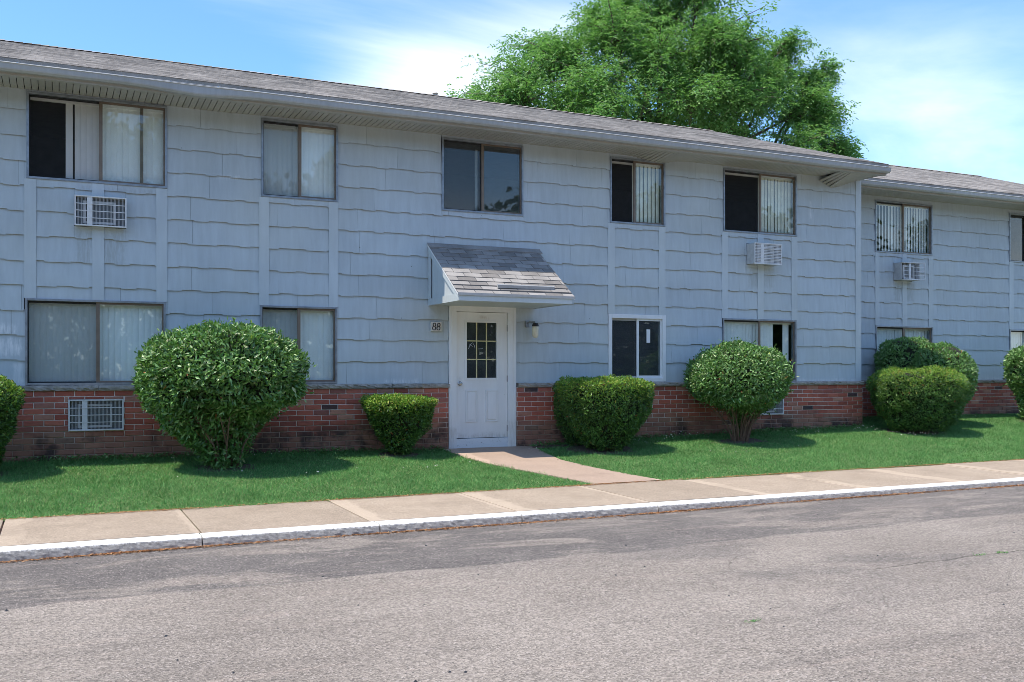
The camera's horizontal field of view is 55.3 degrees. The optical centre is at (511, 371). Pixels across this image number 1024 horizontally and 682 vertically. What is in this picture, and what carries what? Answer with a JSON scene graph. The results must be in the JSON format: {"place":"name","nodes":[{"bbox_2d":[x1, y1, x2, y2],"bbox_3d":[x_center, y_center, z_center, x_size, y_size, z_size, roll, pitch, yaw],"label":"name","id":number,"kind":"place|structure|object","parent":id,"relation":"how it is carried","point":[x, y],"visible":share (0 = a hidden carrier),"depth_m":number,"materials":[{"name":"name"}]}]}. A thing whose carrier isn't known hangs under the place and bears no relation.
{"place":"outdoors","nodes":[
{"label":"outdoors","id":0,"kind":"place"},
{"bbox_2d":[5,493,1014,681],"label":"grit","id":1,"kind":"object","parent":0,"point":[498,587],"visible":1,"depth_m":6.53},
{"bbox_2d":[0,485,1023,681],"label":"parking lot","id":2,"kind":"structure","parent":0,"point":[925,594],"depth_m":6.72,"materials":[{"name":"grey asphalt"}]},
{"bbox_2d":[0,477,1023,561],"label":"kerb","id":3,"kind":"structure","parent":2,"relation":"on","point":[32,551],"depth_m":9.86,"materials":[{"name":"paint"}]},
{"bbox_2d":[0,458,1023,563],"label":"fallen needles","id":4,"kind":"object","parent":2,"relation":"on","point":[186,547],"visible":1,"depth_m":10.65,"materials":[{"name":"brown plant"}]},
{"bbox_2d":[0,459,1023,546],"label":"sidewalk","id":5,"kind":"structure","parent":0,"point":[45,530],"depth_m":11.02,"materials":[{"name":"concrete"}]},
{"bbox_2d":[0,412,1023,520],"bbox_3d":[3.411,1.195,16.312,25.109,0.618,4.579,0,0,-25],"label":"lawn grass","id":6,"kind":"structure","parent":0,"point":[351,471],"depth_m":13.60,"materials":[{"name":"green plant"}]},
{"bbox_2d":[0,374,26,465],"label":"yew bush","id":7,"kind":"object","parent":6,"relation":"on","point":[11,393],"visible":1,"depth_m":11.93,"materials":[{"name":"green plant"}]},
{"bbox_2d":[131,316,316,470],"bbox_3d":[-3.841,0.309,13.116,2.418,2.071,2.131,0,0,-25],"label":"broadleaf shrub","id":8,"kind":"object","parent":6,"relation":"on","point":[207,384],"visible":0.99,"depth_m":12.53,"materials":[{"name":"green plant"}]},
{"bbox_2d":[358,393,437,454],"bbox_3d":[-1.680,0.806,14.668,1.210,1.021,1.249,0,0,-25],"label":"yew bush","id":9,"kind":"object","parent":6,"relation":"on","point":[399,422],"visible":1,"depth_m":14.38,"materials":[{"name":"green plant"}]},
{"bbox_2d":[4,422,867,465],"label":"weeds","id":10,"kind":"object","parent":6,"relation":"on","point":[285,451],"visible":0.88,"depth_m":14.41,"materials":[{"name":"green plant"}]},
{"bbox_2d":[0,39,891,461],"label":"apartment building","id":11,"kind":"structure","parent":6,"relation":"on","point":[354,239],"depth_m":15.15,"materials":[{"name":"paint"}]},
{"bbox_2d":[25,298,165,384],"bbox_3d":[-5.688,-0.393,13.397,1.770,1.158,0.161,0,0,-25],"label":"window","id":12,"kind":"structure","parent":11,"relation":"in","point":[68,341],"depth_m":13.36,"materials":[{"name":"glass"}]},
{"bbox_2d":[68,399,123,430],"bbox_3d":[-5.722,0.594,13.434,0.692,0.422,0.324,0,0,-25],"label":"air conditioner","id":13,"kind":"object","parent":11,"relation":"attached to","point":[95,414],"visible":0.98,"depth_m":13.36,"materials":[{"name":"white metal"}]},
{"bbox_2d":[26,91,166,188],"bbox_3d":[-5.672,-3.144,13.404,1.772,1.157,0.161,0,0,-25],"label":"window","id":14,"kind":"structure","parent":11,"relation":"in","point":[117,142],"depth_m":13.52,"materials":[{"name":"glass"}]},
{"bbox_2d":[74,194,126,228],"bbox_3d":[-5.668,-2.168,13.444,0.652,0.407,0.442,0,0,-25],"label":"air conditioner","id":15,"kind":"object","parent":11,"relation":"attached to","point":[100,211],"visible":0.93,"depth_m":13.30,"materials":[{"name":"white metal"}]},
{"bbox_2d":[260,305,336,383],"bbox_3d":[-3.187,-0.390,14.569,1.146,1.152,0.161,0,0,-25],"label":"window","id":16,"kind":"structure","parent":11,"relation":"in","point":[315,328],"depth_m":14.70,"materials":[{"name":"glass"}]},
{"bbox_2d":[261,118,337,201],"bbox_3d":[-3.173,-3.128,14.575,1.144,1.147,0.161,0,0,-25],"label":"window","id":17,"kind":"structure","parent":11,"relation":"in","point":[299,160],"depth_m":14.60,"materials":[{"name":"glass"}]},
{"bbox_2d":[430,322,441,330],"bbox_3d":[-1.197,-0.706,15.406,0.178,0.148,0.043,0,0,-25],"label":"number plaque","id":18,"kind":"object","parent":11,"relation":"attached to","point":[435,326],"visible":1,"depth_m":15.39,"materials":[{"name":"white plastic"}]},
{"bbox_2d":[441,137,522,215],"bbox_3d":[-0.495,-3.128,15.838,1.429,1.160,0.176,0,0,-25],"label":"window","id":19,"kind":"structure","parent":11,"relation":"in","point":[443,139],"depth_m":15.81,"materials":[{"name":"metal"}]},
{"bbox_2d":[457,312,507,437],"bbox_3d":[-0.476,0.060,15.765,0.910,2.016,0.108,0,0,-25],"label":"door","id":20,"kind":"structure","parent":11,"relation":"in","point":[481,402],"depth_m":15.78,"materials":[{"name":"white paint"}]},
{"bbox_2d":[497,284,554,289],"bbox_3d":[0.216,-1.281,14.836,0.980,0.052,0.030,0,14,-28],"label":"metal strip","id":21,"kind":"object","parent":11,"relation":"on","point":[524,286],"visible":1,"depth_m":14.81,"materials":[{"name":"paint"}]},
{"bbox_2d":[525,321,538,337],"bbox_3d":[0.332,-0.690,16.055,0.237,0.280,0.118,0,0,31],"label":"wall lamp","id":22,"kind":"object","parent":11,"relation":"attached to","point":[535,330],"visible":1,"depth_m":15.99,"materials":[{"name":"glass"}]},
{"bbox_2d":[609,156,664,226],"bbox_3d":[2.166,-3.122,17.076,1.125,1.137,0.161,0,0,-25],"label":"window","id":23,"kind":"structure","parent":11,"relation":"in","point":[637,164],"depth_m":17.21,"materials":[{"name":"glass"}]},
{"bbox_2d":[608,314,665,381],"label":"window","id":24,"kind":"structure","parent":11,"relation":"in","point":[661,319],"depth_m":17.12,"materials":[{"name":"white plastic"}]},
{"bbox_2d":[722,318,796,380],"bbox_3d":[4.582,-0.391,18.208,1.717,1.154,0.161,0,0,-25],"label":"window","id":25,"kind":"structure","parent":11,"relation":"in","point":[760,330],"depth_m":18.27,"materials":[{"name":"glass"}]},
{"bbox_2d":[723,168,796,236],"bbox_3d":[4.593,-3.127,18.214,1.707,1.154,0.161,0,0,-25],"label":"window","id":26,"kind":"structure","parent":11,"relation":"in","point":[790,180],"depth_m":18.42,"materials":[{"name":"glass"}]},
{"bbox_2d":[746,242,781,265],"bbox_3d":[4.596,-2.159,18.195,0.632,0.387,0.547,0,0,-25],"label":"air conditioner","id":27,"kind":"object","parent":11,"relation":"attached to","point":[767,254],"visible":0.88,"depth_m":17.96,"materials":[{"name":"white metal"}]},
{"bbox_2d":[763,399,783,414],"bbox_3d":[4.717,0.594,18.325,0.692,0.422,0.324,0,0,-25],"label":"air conditioner","id":28,"kind":"object","parent":11,"relation":"attached to","point":[779,409],"visible":0.3,"depth_m":18.32,"materials":[{"name":"white metal"}]},
{"bbox_2d":[0,420,1023,475],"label":"bare soil patches","id":29,"kind":"object","parent":6,"relation":"on","point":[582,448],"visible":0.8,"depth_m":15.80,"materials":[{"name":"brown soil"}]},
{"bbox_2d":[552,376,585,445],"bbox_3d":[1.195,0.675,16.228,1.200,1.211,0.765,0,0,-25],"label":"yew bush","id":30,"kind":"object","parent":6,"relation":"on","point":[571,438],"visible":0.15,"depth_m":16.05,"materials":[{"name":"green plant"}]},
{"bbox_2d":[171,415,975,476],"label":"clover blossoms","id":31,"kind":"object","parent":6,"relation":"on","point":[651,437],"visible":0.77,"depth_m":16.91,"materials":[{"name":"white plant"}]},
{"bbox_2d":[554,373,654,450],"bbox_3d":[1.499,0.675,15.718,1.635,1.311,1.517,0,0,-25],"label":"yew bush","id":32,"kind":"object","parent":6,"relation":"on","point":[610,412],"visible":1,"depth_m":15.30,"materials":[{"name":"green plant"}]},
{"bbox_2d":[682,337,798,441],"bbox_3d":[3.925,0.329,16.939,2.038,1.885,1.870,0,0,-25],"label":"broadleaf shrub","id":33,"kind":"object","parent":6,"relation":"on","point":[722,375],"visible":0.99,"depth_m":16.46,"materials":[{"name":"green plant"}]},
{"bbox_2d":[873,335,930,372],"bbox_3d":[8.189,0.162,20.432,1.472,1.842,1.130,0,0,-25],"label":"broadleaf shrub","id":34,"kind":"object","parent":6,"relation":"on","point":[900,351],"visible":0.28,"depth_m":20.11,"materials":[{"name":"green plant"}]},
{"bbox_2d":[865,364,970,433],"bbox_3d":[7.863,0.535,18.881,2.040,1.370,1.747,0,0,-25],"label":"yew bush","id":35,"kind":"object","parent":6,"relation":"on","point":[929,398],"visible":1,"depth_m":18.37,"materials":[{"name":"green plant"}]},
{"bbox_2d":[861,165,1023,416],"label":"apartment building","id":36,"kind":"structure","parent":6,"relation":"on","point":[960,236],"depth_m":21.81,"materials":[{"name":"paint"}]},
{"bbox_2d":[874,200,932,255],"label":"window","id":37,"kind":"structure","parent":36,"relation":"in","point":[903,206],"depth_m":21.36,"materials":[{"name":"glass"}]},
{"bbox_2d":[875,325,932,368],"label":"window","id":38,"kind":"structure","parent":36,"relation":"in","point":[882,332],"depth_m":21.22,"materials":[{"name":"glass"}]},
{"bbox_2d":[893,262,924,280],"bbox_3d":[8.499,-2.149,21.158,0.563,0.403,0.692,0,0,-25],"label":"air conditioner","id":39,"kind":"object","parent":36,"relation":"attached to","point":[907,271],"visible":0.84,"depth_m":21.00,"materials":[{"name":"white metal"}]},
{"bbox_2d":[1008,213,1023,262],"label":"window","id":40,"kind":"structure","parent":36,"relation":"in","point":[1010,214],"depth_m":22.59,"materials":[{"name":"metal"}]},
{"bbox_2d":[1009,329,1023,349],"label":"window","id":41,"kind":"structure","parent":36,"relation":"in","point":[1014,334],"depth_m":22.84,"materials":[{"name":"glass"}]},
{"bbox_2d":[910,341,978,425],"bbox_3d":[8.788,0.254,20.052,1.581,1.794,1.277,0,0,-25],"label":"broadleaf shrub","id":42,"kind":"object","parent":6,"relation":"on","point":[950,355],"visible":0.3,"depth_m":19.72,"materials":[{"name":"green plant"}]},
{"bbox_2d":[1000,343,1023,418],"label":"broadleaf shrub","id":43,"kind":"object","parent":6,"relation":"on","point":[1013,365],"visible":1,"depth_m":21.31,"materials":[{"name":"green plant"}]},
{"bbox_2d":[0,0,1023,183],"label":"sky","id":44,"kind":"structure","parent":0,"point":[939,84],"materials":[{"name":"blue"}]},
{"bbox_2d":[442,446,659,483],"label":"path","id":45,"kind":"structure","parent":0,"point":[528,459],"depth_m":14.22,"materials":[{"name":"concrete"}]},
{"label":"ground","id":46,"kind":"structure","parent":0,"visible":0},
{"bbox_2d":[444,0,868,159],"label":"locust tree","id":47,"kind":"object","parent":46,"relation":"on","point":[744,79],"visible":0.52,"depth_m":33.82,"materials":[{"name":"green plant"}]}
]}

